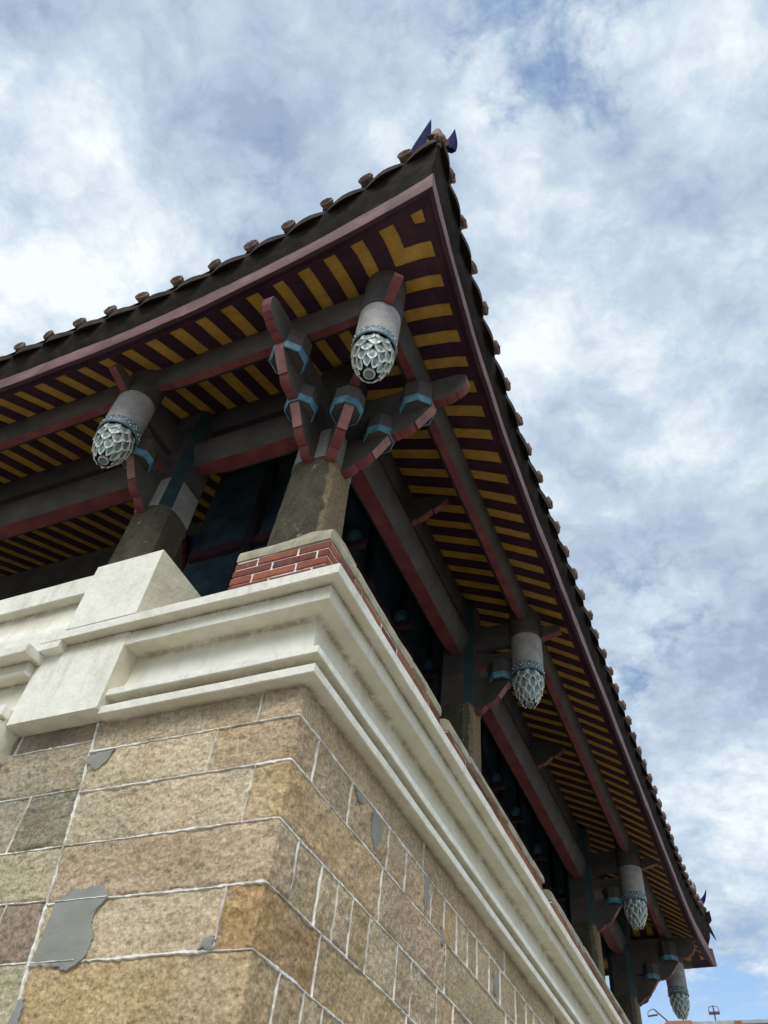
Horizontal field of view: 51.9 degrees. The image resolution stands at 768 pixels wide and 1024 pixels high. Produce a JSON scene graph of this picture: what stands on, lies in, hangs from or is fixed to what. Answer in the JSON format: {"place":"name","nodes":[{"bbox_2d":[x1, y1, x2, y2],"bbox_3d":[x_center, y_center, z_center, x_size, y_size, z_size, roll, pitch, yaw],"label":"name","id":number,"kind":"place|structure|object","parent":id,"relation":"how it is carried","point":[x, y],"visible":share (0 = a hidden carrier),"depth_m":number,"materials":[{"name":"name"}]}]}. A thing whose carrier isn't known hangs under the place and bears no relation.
{"place":"outdoors","nodes":[
{"label":"outdoors","id":0,"kind":"place"},
{"bbox_2d":[0,550,622,1023],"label":"fort wall","id":1,"kind":"structure","parent":0,"point":[262,802],"depth_m":3.85,"materials":[{"name":"stone"}]},
{"bbox_2d":[228,529,441,723],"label":"brick parapet","id":2,"kind":"structure","parent":1,"relation":"on","point":[313,550],"depth_m":4.77,"materials":[{"name":"red brick"}]},
{"bbox_2d":[0,120,716,1023],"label":"pavilion","id":3,"kind":"structure","parent":1,"relation":"on","point":[332,364],"depth_m":7.89,"materials":[{"name":"wood"}]},
{"bbox_2d":[440,719,544,889],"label":"brick parapet","id":4,"kind":"structure","parent":1,"relation":"on","point":[479,779],"depth_m":6.36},
{"bbox_2d":[542,889,630,1023],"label":"brick parapet","id":5,"kind":"structure","parent":1,"relation":"on","point":[561,915],"depth_m":8.18,"materials":[{"name":"red brick"}]},
{"bbox_2d":[0,0,767,1023],"label":"sky","id":6,"kind":"structure","parent":0,"point":[609,163],"materials":[{"name":"blue"}]},
{"bbox_2d":[648,1009,667,1020],"bbox_3d":[9.836,17.994,28.031,0.879,0.619,0.058,-15,-53,19],"label":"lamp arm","id":7,"kind":"object","parent":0,"point":[656,1014],"visible":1,"depth_m":28.16},
{"bbox_2d":[708,1005,719,1020],"bbox_3d":[11.487,17.476,27.389,0.381,0.591,0.100,-15,-53,19],"label":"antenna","id":8,"kind":"object","parent":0,"point":[713,1012],"visible":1,"depth_m":27.42,"materials":[{"name":"metal"}]},
{"bbox_3d":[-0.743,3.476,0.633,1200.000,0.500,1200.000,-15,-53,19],"label":"ground","id":9,"kind":"structure","parent":0,"visible":0},
{"bbox_2d":[664,1019,767,1023],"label":"distant building","id":10,"kind":"structure","parent":9,"relation":"on","point":[757,1021],"depth_m":26.84,"materials":[{"name":"white concrete"}]}
]}

